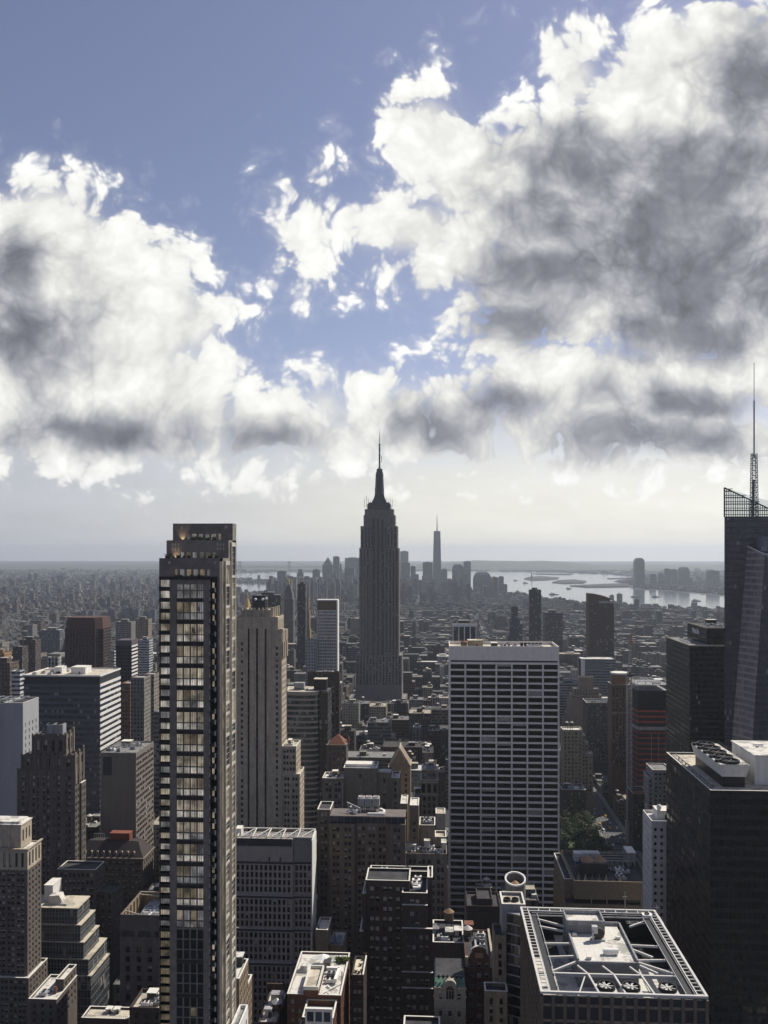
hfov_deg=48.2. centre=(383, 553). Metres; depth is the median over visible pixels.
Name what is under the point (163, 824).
loggia window
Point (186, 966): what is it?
window
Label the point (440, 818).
bulkhead block
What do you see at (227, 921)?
bay window
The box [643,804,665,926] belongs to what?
white slim tower
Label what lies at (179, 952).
window
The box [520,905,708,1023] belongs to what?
fan roof tower
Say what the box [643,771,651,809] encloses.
grey step block
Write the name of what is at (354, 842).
brown wing block
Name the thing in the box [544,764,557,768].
window
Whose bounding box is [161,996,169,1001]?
loggia window
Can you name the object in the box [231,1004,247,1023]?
grey podium block
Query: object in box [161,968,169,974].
loggia window
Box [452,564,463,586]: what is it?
domed tower
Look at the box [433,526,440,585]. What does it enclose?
tall downtown tower
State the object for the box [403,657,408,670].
city block
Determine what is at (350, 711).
city block
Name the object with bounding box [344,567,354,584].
dark downtown block
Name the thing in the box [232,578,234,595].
bay window
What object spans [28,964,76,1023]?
white roof brick block
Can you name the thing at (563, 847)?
park tree
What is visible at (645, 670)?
city block
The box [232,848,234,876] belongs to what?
bay window
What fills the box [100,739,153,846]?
blank wall block
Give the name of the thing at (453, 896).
window
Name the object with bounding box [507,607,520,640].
dark twin tower
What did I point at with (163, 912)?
loggia window
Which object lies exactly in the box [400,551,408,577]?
pale glass tower
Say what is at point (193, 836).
window
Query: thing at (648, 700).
construction tower
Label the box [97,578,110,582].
broad far tower
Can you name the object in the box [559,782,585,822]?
skylight low block
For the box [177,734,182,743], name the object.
window
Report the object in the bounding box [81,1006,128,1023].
cream roof block
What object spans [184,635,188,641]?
window
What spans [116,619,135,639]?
corniced block
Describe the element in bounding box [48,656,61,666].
ornate white block
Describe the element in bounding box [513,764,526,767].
window
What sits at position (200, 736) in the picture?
window
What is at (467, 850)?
window
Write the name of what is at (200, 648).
window
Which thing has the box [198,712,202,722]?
window
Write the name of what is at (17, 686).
white stepped block
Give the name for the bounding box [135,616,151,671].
tan side block
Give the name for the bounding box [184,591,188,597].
window
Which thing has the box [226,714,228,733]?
bay window
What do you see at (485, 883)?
city block
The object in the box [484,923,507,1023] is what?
stone pier block
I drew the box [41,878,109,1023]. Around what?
stepped grid building
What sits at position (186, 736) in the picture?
window
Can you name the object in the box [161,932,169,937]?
loggia window
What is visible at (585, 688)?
stepped beige tower
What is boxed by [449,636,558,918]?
white grid tower
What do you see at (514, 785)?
window
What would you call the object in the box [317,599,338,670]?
skyscraper
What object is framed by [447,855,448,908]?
city block
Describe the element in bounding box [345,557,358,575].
wide skyscraper
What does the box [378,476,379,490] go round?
mast window
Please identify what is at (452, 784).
window
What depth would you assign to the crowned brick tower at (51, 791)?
502.36 m
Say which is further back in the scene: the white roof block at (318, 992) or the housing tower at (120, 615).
the housing tower at (120, 615)
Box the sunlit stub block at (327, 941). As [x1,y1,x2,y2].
[316,917,346,951]
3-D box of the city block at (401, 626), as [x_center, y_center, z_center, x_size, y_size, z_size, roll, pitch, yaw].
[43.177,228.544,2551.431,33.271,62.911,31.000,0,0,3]
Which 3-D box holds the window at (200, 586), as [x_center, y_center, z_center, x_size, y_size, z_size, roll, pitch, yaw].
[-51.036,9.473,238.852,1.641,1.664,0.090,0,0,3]
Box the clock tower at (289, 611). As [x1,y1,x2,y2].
[284,579,294,642]
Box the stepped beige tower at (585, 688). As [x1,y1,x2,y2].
[564,676,601,731]
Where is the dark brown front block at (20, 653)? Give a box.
[13,645,27,673]
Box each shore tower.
[664,568,670,584]
[671,569,676,584]
[677,567,689,585]
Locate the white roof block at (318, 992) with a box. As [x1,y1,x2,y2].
[287,951,349,1023]
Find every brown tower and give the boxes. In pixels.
[65,616,110,667]
[308,670,339,738]
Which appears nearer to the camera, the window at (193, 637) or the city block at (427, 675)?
the window at (193, 637)
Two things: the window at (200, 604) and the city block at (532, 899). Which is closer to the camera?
the window at (200, 604)
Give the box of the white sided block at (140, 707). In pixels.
[131,675,150,740]
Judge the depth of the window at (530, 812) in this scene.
536.13 m
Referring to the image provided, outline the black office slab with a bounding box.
[666,740,767,1023]
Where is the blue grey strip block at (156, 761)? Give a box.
[154,709,158,818]
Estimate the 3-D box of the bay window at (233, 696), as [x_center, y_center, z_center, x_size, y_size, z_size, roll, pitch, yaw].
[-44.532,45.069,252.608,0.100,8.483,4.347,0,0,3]
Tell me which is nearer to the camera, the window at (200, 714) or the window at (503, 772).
the window at (200, 714)
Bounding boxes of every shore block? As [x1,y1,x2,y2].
[649,574,655,583]
[658,574,663,584]
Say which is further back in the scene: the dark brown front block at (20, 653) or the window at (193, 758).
the dark brown front block at (20, 653)
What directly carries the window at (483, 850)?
in the white grid tower at (503, 758)
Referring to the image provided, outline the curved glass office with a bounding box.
[287,677,330,840]
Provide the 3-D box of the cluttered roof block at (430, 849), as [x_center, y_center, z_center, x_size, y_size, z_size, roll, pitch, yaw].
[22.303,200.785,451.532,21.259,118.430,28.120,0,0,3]
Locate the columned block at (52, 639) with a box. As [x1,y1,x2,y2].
[39,627,64,653]
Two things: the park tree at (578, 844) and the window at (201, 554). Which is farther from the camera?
the park tree at (578, 844)
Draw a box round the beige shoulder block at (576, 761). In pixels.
[560,721,592,812]
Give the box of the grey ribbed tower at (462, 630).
[452,620,476,640]
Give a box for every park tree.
[559,809,570,819]
[559,831,569,841]
[559,839,569,847]
[560,816,569,825]
[560,843,569,851]
[561,820,573,827]
[562,824,573,835]
[570,816,580,825]
[570,829,581,846]
[570,834,583,848]
[573,819,588,831]
[573,838,582,849]
[578,830,588,845]
[579,809,589,818]
[581,813,595,823]
[581,828,590,842]
[583,817,595,834]
[588,826,598,837]
[588,840,601,850]
[590,823,602,833]
[591,833,603,850]
[594,836,605,847]
[600,843,613,850]
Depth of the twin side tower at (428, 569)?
6191.85 m
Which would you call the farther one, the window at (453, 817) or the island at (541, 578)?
the island at (541, 578)
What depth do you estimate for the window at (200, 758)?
238.90 m
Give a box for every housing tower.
[81,609,87,615]
[88,610,94,615]
[108,609,116,621]
[118,611,124,620]
[124,607,128,618]
[129,607,134,620]
[134,608,139,620]
[143,610,149,617]
[150,609,156,622]
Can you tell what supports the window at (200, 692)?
in the residential tower at (197, 820)
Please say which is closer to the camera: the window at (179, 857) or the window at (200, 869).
the window at (200, 869)
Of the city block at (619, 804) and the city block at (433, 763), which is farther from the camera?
the city block at (619, 804)
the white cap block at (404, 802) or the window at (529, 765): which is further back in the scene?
the window at (529, 765)
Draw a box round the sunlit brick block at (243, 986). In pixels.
[236,952,251,1023]
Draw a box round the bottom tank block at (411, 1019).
[403,1015,439,1023]
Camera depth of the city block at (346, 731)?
899.36 m
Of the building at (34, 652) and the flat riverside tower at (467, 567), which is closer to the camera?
the building at (34, 652)
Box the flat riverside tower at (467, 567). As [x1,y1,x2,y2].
[463,561,470,583]
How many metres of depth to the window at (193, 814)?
239.01 m
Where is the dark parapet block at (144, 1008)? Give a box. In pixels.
[129,988,158,1023]
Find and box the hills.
[0,560,723,570]
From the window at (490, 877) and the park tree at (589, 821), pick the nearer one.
the window at (490, 877)
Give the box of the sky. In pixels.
[0,0,767,560]
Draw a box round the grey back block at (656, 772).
[646,763,665,809]
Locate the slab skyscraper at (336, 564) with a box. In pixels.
[333,556,339,578]
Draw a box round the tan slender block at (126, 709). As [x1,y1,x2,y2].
[122,680,130,739]
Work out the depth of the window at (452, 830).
539.02 m
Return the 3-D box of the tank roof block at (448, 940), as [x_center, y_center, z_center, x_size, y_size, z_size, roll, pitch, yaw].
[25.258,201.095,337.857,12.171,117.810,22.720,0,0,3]
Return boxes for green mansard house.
[433,958,466,1023]
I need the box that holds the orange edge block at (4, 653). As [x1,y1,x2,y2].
[0,649,11,659]
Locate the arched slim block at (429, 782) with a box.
[420,761,438,829]
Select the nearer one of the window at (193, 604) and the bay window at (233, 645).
the window at (193, 604)
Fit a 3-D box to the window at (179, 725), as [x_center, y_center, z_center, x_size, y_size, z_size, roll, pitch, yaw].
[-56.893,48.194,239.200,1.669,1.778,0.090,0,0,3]
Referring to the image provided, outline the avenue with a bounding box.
[479,619,642,867]
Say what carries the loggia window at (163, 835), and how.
in the residential tower at (197, 820)
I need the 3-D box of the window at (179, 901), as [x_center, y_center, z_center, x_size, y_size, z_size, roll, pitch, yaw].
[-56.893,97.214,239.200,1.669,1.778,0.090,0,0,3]
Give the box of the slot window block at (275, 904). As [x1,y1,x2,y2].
[236,825,315,1023]
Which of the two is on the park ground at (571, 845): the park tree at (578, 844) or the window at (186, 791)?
the park tree at (578, 844)
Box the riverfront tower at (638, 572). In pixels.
[633,558,644,587]
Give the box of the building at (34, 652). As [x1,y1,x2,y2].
[20,636,40,672]
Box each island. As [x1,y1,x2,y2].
[524,576,558,579]
[532,573,571,574]
[552,579,586,583]
[570,583,628,586]
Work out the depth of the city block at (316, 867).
572.10 m
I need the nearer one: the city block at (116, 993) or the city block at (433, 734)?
the city block at (116, 993)
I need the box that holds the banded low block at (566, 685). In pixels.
[559,678,576,725]
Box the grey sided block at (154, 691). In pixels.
[144,672,158,740]
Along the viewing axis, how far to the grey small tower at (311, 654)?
986.89 m
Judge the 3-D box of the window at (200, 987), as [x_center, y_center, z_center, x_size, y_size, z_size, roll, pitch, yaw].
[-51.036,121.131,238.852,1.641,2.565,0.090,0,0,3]
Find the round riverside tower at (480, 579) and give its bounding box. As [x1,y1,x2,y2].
[473,572,490,590]
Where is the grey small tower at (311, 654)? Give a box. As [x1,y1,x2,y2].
[306,639,317,685]
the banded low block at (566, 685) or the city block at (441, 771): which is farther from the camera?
the banded low block at (566, 685)
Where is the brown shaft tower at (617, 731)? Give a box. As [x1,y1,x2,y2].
[608,671,632,806]
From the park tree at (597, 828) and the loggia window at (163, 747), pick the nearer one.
the loggia window at (163, 747)
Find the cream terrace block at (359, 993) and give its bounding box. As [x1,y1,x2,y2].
[351,952,367,1023]
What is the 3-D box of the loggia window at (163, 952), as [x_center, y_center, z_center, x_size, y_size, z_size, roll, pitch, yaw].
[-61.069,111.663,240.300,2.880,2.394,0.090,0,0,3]
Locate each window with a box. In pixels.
[44,740,46,750]
[52,740,54,750]
[161,580,169,586]
[161,591,169,597]
[161,602,169,608]
[161,613,169,619]
[161,624,169,630]
[161,635,169,641]
[161,646,169,652]
[161,657,169,663]
[161,668,169,674]
[161,679,169,684]
[161,690,169,695]
[161,701,169,706]
[161,712,169,717]
[161,723,169,728]
[161,734,169,739]
[161,745,169,750]
[161,756,169,761]
[161,767,169,772]
[161,778,169,783]
[161,789,169,794]
[161,800,169,805]
[161,811,169,816]
[161,822,169,827]
[161,833,169,837]
[161,844,169,848]
[161,855,169,859]
[161,866,169,870]
[161,877,169,881]
[161,888,169,892]
[161,899,169,903]
[161,910,169,914]
[161,921,169,925]
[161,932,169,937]
[161,941,169,946]
[161,950,169,955]
[161,959,169,964]
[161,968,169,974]
[161,977,169,983]
[161,987,169,992]
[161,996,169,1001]
[161,1005,169,1010]
[161,1014,169,1019]
[177,584,182,589]
[177,591,182,597]
[177,602,182,612]
[177,613,182,619]
[177,624,182,633]
[177,635,182,641]
[177,646,182,655]
[177,657,182,662]
[177,668,182,677]
[177,679,182,684]
[177,690,182,699]
[177,701,182,706]
[177,712,182,721]
[177,723,182,728]
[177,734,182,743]
[177,745,182,750]
[177,756,182,765]
[177,767,182,772]
[177,778,182,787]
[177,789,182,794]
[177,800,182,809]
[177,811,182,816]
[177,822,182,831]
[177,833,182,838]
[177,844,182,853]
[177,855,182,860]
[177,866,182,875]
[177,877,182,882]
[177,888,182,897]
[177,899,182,904]
[177,910,182,919]
[177,921,182,926]
[177,929,182,937]
[177,940,182,947]
[177,950,182,958]
[177,963,182,971]
[177,974,182,981]
[177,984,182,991]
[177,997,182,1005]
[177,1008,182,1015]
[177,1018,182,1023]
[184,584,188,589]
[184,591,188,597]
[184,602,188,612]
[184,613,188,619]
[184,624,188,634]
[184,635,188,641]
[184,646,188,656]
[184,657,188,663]
[184,668,188,677]
[184,679,188,685]
[184,690,188,699]
[184,701,188,707]
[184,712,188,721]
[184,723,188,729]
[184,734,188,743]
[184,745,188,750]
[184,756,188,765]
[184,767,188,772]
[184,778,188,787]
[184,789,188,794]
[184,800,188,809]
[184,811,188,816]
[184,822,188,831]
[184,833,188,838]
[184,844,188,853]
[184,866,188,875]
[184,888,188,897]
[184,910,188,919]
[184,930,188,937]
[184,940,188,947]
[184,950,188,958]
[184,964,188,971]
[184,974,188,981]
[184,984,188,992]
[184,998,188,1005]
[184,1008,188,1015]
[184,1018,188,1023]
[191,584,195,589]
[191,591,195,597]
[191,602,195,612]
[191,613,195,619]
[191,624,195,634]
[191,635,195,641]
[191,646,195,656]
[191,657,195,663]
[191,668,195,678]
[191,679,195,685]
[191,690,195,700]
[191,701,195,707]
[191,712,195,722]
[191,723,195,729]
[191,734,195,744]
[191,745,195,751]
[191,756,195,766]
[191,767,195,773]
[191,778,195,788]
[191,790,195,795]
[191,800,195,810]
[191,812,195,817]
[191,822,195,832]
[191,834,195,839]
[191,844,195,854]
[191,856,195,861]
[191,866,195,876]
[191,888,195,898]
[191,911,195,920]
[191,930,195,937]
[191,940,195,948]
[191,950,195,958]
[191,964,195,971]
[191,974,195,982]
[191,984,195,992]
[191,998,195,1005]
[191,1008,195,1016]
[191,1018,195,1023]
[198,584,202,589]
[198,591,202,597]
[198,602,202,612]
[198,613,202,619]
[198,624,202,634]
[198,635,202,641]
[198,646,202,656]
[198,657,202,663]
[198,668,202,678]
[198,679,202,685]
[198,690,202,700]
[198,701,202,707]
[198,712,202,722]
[198,724,202,729]
[198,734,202,744]
[198,746,202,751]
[198,756,202,766]
[198,768,202,773]
[198,778,202,788]
[198,790,202,795]
[198,801,202,810]
[198,812,202,817]
[198,823,202,832]
[198,834,202,839]
[198,845,202,854]
[198,856,202,861]
[198,867,202,876]
[198,878,202,883]
[198,889,202,898]
[198,900,202,905]
[198,911,202,920]
[198,922,202,927]
[198,930,202,938]
[198,940,202,948]
[198,950,202,958]
[198,964,202,972]
[198,974,202,982]
[198,984,202,992]
[198,998,202,1006]
[198,1008,202,1016]
[199,552,203,557]
[200,569,204,575]
[226,565,228,583]
[226,586,228,605]
[226,618,228,648]
[226,650,228,669]
[226,682,228,701]
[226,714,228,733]
[226,736,228,765]
[226,768,228,787]
[226,789,228,819]
[226,832,228,851]
[226,864,228,883]
[226,885,228,916]
[226,917,228,937]
[226,938,228,959]
[226,959,228,991]
[226,991,228,1012]
[232,546,234,574]
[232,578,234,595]
[232,598,233,616]
[232,619,233,637]
[232,640,234,658]
[232,671,234,689]
[232,692,234,720]
[232,734,234,751]
[232,765,234,793]
[232,796,233,813]
[232,817,234,845]
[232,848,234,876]
[232,879,234,897]
[232,900,234,917]
[232,921,234,938]
[232,963,233,980]
[232,994,234,1020]
[307,1012,313,1020]
[315,1012,321,1021]
[324,1012,329,1021]
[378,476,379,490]
[433,784,436,792]
[438,975,461,978]
[446,986,453,998]
[451,763,464,766]
[451,769,464,773]
[451,776,464,780]
[451,783,464,786]
[451,789,464,793]
[451,796,464,799]
[451,802,464,806]
[451,809,464,812]
[451,815,464,819]
[451,822,464,826]
[451,829,464,832]
[451,835,464,839]
[451,842,464,845]
[451,848,464,852]
[451,855,464,858]
[451,861,464,865]
[451,868,464,872]
[451,875,464,878]
[451,881,464,885]
[451,888,464,891]
[451,894,464,898]
[466,763,479,767]
[466,770,479,773]
[466,776,479,780]
[466,783,479,786]
[466,789,479,793]
[466,796,479,800]
[466,803,479,806]
[466,809,479,813]
[466,816,479,819]
[466,822,479,826]
[466,829,479,832]
[466,835,479,839]
[466,842,479,846]
[466,849,479,852]
[466,855,479,859]
[466,862,479,865]
[466,868,479,872]
[466,875,479,878]
[466,882,474,885]
[479,909,488,912]
[482,763,494,767]
[482,770,494,773]
[482,776,494,780]
[482,783,494,787]
[482,790,494,793]
[482,796,494,800]
[482,803,494,806]
[482,809,494,813]
[482,816,494,820]
[482,823,494,826]
[482,829,494,833]
[482,836,494,839]
[482,842,494,846]
[482,849,494,852]
[482,856,494,859]
[482,862,494,866]
[482,869,494,872]
[482,875,494,879]
[497,763,510,767]
[497,770,510,774]
[497,777,510,780]
[497,783,510,787]
[497,790,510,793]
[497,796,510,800]
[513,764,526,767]
[513,770,526,774]
[513,777,526,780]
[513,783,526,787]
[513,790,526,794]
[528,764,541,768]
[528,771,541,774]
[528,777,541,781]
[528,784,541,787]
[528,790,541,794]
[528,797,541,801]
[528,804,541,807]
[528,810,541,814]
[528,817,541,820]
[528,823,541,827]
[528,830,541,834]
[528,837,541,840]
[528,843,541,847]
[528,850,541,853]
[528,856,541,860]
[528,863,541,867]
[528,870,541,873]
[528,876,541,880]
[528,883,541,886]
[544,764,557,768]
[544,771,557,774]
[544,777,557,781]
[544,784,557,788]
[544,791,557,794]
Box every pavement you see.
[480,619,642,860]
[590,815,611,850]
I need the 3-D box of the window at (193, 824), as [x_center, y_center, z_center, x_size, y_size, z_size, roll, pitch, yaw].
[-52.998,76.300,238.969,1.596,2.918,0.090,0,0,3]
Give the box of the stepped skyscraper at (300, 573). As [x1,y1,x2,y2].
[297,569,303,576]
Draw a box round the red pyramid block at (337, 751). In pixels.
[326,734,349,771]
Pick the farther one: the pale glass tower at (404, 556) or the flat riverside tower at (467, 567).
the pale glass tower at (404, 556)
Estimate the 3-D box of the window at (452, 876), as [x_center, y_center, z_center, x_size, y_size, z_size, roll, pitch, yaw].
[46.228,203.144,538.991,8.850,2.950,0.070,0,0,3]
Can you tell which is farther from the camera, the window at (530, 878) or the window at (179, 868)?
the window at (530, 878)
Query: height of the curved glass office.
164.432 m
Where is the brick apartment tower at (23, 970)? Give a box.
[0,816,47,1023]
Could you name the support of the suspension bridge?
on the ground at (446, 807)
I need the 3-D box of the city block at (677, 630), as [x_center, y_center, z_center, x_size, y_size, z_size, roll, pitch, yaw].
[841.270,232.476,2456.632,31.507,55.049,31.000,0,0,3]
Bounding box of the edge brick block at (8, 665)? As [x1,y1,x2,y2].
[0,657,18,697]
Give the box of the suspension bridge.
[239,561,315,569]
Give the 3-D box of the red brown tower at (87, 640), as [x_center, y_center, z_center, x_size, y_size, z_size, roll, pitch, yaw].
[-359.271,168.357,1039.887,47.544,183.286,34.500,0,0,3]
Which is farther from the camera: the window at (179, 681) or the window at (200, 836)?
the window at (179, 681)
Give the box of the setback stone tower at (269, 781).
[236,591,303,831]
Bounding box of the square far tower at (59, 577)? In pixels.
[56,575,65,582]
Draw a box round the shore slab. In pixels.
[706,570,719,586]
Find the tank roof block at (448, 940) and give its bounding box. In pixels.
[433,908,463,1015]
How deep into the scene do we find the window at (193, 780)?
239.01 m
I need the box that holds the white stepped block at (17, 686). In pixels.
[11,670,24,697]
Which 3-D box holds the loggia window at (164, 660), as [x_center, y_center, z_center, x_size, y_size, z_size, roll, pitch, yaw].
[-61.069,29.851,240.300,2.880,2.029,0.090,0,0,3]
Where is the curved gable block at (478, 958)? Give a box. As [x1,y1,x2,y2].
[463,920,491,1023]
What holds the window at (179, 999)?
in the residential tower at (197, 820)
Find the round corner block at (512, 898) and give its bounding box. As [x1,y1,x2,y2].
[499,871,525,1023]
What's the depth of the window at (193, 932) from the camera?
239.01 m
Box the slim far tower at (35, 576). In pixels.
[34,573,37,581]
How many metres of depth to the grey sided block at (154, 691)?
835.18 m
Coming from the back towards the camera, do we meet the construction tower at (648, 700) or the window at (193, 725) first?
the construction tower at (648, 700)
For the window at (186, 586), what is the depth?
239.13 m
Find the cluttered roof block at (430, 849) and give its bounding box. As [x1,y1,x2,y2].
[406,816,446,919]
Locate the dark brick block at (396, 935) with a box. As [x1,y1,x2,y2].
[359,865,432,1023]
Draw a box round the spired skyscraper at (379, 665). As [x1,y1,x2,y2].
[353,428,406,700]
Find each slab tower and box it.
[0,695,38,815]
[254,592,283,614]
[277,571,286,581]
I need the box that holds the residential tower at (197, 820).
[159,523,235,1023]
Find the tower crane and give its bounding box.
[625,634,633,843]
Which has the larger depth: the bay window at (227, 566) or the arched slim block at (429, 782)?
the arched slim block at (429, 782)
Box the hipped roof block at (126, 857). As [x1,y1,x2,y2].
[86,830,154,909]
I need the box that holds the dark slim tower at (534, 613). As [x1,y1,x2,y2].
[529,587,540,641]
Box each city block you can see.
[33,619,44,630]
[86,814,99,842]
[113,975,119,1005]
[147,883,158,890]
[154,816,158,883]
[287,648,295,668]
[287,666,301,681]
[288,642,296,657]
[294,671,305,685]
[310,616,316,632]
[316,841,316,893]
[316,894,316,927]
[340,695,363,729]
[340,722,355,749]
[342,660,355,673]
[348,646,358,659]
[348,750,395,766]
[349,696,370,720]
[350,617,358,635]
[360,740,382,750]
[363,717,395,744]
[369,702,386,717]
[382,740,430,763]
[388,762,422,790]
[390,714,408,739]
[394,700,408,714]
[400,620,403,633]
[400,634,410,648]
[403,652,418,669]
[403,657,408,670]
[403,671,414,701]
[406,646,426,654]
[408,750,415,761]
[409,705,430,740]
[411,636,420,645]
[412,674,439,688]
[413,723,420,740]
[413,786,420,818]
[414,659,437,674]
[420,742,435,763]
[422,682,432,696]
[422,745,432,765]
[423,669,431,684]
[425,703,447,725]
[425,759,435,765]
[428,643,444,659]
[428,725,439,764]
[431,694,438,704]
[435,661,447,675]
[436,765,445,804]
[439,692,448,705]
[440,683,448,692]
[440,724,448,768]
[443,675,448,683]
[445,830,448,854]
[446,742,448,804]
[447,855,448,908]
[475,877,492,891]
[476,618,479,638]
[494,615,507,629]
[501,883,538,909]
[559,743,559,782]
[561,709,566,725]
[593,773,607,785]
[597,781,607,794]
[612,789,625,817]
[614,641,624,647]
[617,648,631,663]
[623,664,638,678]
[635,645,657,659]
[636,674,665,680]
[638,609,650,617]
[639,663,653,676]
[654,669,664,676]
[658,635,677,650]
[659,638,665,652]
[671,625,684,636]
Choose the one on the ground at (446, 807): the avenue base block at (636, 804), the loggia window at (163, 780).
the avenue base block at (636, 804)
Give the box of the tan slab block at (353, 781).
[322,761,400,808]
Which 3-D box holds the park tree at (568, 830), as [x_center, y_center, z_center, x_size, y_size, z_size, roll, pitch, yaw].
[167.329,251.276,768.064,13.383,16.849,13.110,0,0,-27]
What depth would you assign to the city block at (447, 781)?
885.94 m
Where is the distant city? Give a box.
[0,568,723,830]
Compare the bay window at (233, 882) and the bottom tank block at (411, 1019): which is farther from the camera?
the bottom tank block at (411, 1019)
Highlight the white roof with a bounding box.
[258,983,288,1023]
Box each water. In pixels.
[236,572,321,578]
[236,583,265,591]
[416,571,723,608]
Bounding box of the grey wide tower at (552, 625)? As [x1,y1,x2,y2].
[543,610,562,652]
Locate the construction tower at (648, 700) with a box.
[631,676,665,786]
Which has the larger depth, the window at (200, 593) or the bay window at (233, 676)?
the bay window at (233, 676)
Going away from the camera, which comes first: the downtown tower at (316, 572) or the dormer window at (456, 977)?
the dormer window at (456, 977)
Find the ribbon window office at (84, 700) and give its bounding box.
[23,665,120,815]
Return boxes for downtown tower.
[313,569,319,576]
[401,562,409,578]
[410,566,415,578]
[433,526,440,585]
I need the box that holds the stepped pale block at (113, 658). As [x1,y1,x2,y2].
[111,650,115,667]
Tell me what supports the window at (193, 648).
in the residential tower at (197, 820)
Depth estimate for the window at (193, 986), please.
239.01 m
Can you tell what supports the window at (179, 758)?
in the residential tower at (197, 820)
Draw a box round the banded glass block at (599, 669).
[577,656,615,696]
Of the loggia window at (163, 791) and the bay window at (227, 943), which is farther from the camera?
the bay window at (227, 943)
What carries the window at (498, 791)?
in the white grid tower at (503, 758)
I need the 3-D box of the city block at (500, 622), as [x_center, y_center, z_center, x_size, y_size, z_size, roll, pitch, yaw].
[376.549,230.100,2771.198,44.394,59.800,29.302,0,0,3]
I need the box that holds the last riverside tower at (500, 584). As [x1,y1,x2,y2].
[498,576,503,593]
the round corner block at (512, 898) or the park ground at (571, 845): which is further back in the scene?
the park ground at (571, 845)
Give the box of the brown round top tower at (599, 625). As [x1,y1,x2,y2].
[586,593,613,657]
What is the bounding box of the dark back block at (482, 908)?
[466,887,499,942]
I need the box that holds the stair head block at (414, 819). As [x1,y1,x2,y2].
[410,797,418,845]
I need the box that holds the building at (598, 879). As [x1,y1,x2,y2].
[553,846,642,912]
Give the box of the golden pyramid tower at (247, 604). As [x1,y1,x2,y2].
[244,592,250,607]
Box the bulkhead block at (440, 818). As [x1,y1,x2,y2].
[436,808,444,829]
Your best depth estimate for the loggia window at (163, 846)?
240.36 m
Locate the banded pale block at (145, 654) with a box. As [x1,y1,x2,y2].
[138,636,152,674]
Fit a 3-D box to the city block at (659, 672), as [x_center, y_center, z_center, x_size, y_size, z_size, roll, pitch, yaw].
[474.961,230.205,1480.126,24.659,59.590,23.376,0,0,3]
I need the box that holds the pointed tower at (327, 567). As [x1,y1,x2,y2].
[322,558,332,579]
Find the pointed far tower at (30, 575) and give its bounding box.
[28,571,32,580]
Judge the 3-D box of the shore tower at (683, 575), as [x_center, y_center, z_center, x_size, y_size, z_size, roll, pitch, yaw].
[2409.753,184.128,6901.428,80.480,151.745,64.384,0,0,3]
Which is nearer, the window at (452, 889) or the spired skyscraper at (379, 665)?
the window at (452, 889)
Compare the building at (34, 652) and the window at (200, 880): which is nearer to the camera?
the window at (200, 880)
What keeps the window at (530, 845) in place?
in the white grid tower at (503, 758)
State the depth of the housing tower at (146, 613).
3157.97 m
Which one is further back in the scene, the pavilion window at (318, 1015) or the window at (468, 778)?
the window at (468, 778)
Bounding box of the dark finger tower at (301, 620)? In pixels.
[297,582,306,671]
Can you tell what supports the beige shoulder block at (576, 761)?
on the ground at (446, 807)
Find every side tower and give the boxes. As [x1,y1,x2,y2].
[116,638,137,740]
[423,562,432,580]
[441,568,446,582]
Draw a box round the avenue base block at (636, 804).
[628,786,644,850]
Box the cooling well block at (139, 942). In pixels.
[120,891,158,1006]
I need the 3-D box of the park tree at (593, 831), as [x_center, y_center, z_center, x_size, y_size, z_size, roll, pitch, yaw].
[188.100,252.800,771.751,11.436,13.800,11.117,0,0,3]
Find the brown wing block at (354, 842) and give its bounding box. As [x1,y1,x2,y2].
[317,795,406,1023]
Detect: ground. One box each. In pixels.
[0,561,723,852]
[559,823,604,852]
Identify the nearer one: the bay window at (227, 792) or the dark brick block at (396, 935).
the bay window at (227, 792)
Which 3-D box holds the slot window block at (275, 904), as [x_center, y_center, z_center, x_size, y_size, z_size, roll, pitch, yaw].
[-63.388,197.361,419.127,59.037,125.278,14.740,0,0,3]
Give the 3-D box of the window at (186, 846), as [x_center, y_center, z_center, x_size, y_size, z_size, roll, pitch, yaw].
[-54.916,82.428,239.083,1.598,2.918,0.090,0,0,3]
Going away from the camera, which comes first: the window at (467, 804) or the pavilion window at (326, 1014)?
the pavilion window at (326, 1014)
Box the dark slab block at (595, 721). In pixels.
[583,697,607,771]
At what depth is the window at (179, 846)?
239.25 m
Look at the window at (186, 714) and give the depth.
239.13 m
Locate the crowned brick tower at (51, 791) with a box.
[17,722,122,1005]
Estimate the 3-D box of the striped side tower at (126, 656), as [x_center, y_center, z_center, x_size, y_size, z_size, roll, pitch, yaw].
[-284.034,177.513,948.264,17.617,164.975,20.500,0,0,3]
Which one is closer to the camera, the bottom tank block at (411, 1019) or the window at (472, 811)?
the bottom tank block at (411, 1019)
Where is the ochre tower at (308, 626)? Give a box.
[307,598,310,638]
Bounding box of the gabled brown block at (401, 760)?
[389,742,411,841]
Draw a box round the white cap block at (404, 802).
[400,795,407,841]
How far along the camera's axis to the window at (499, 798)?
537.31 m
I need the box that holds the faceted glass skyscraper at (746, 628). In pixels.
[724,401,767,752]
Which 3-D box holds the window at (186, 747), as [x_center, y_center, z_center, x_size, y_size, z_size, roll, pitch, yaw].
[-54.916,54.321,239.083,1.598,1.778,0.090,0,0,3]

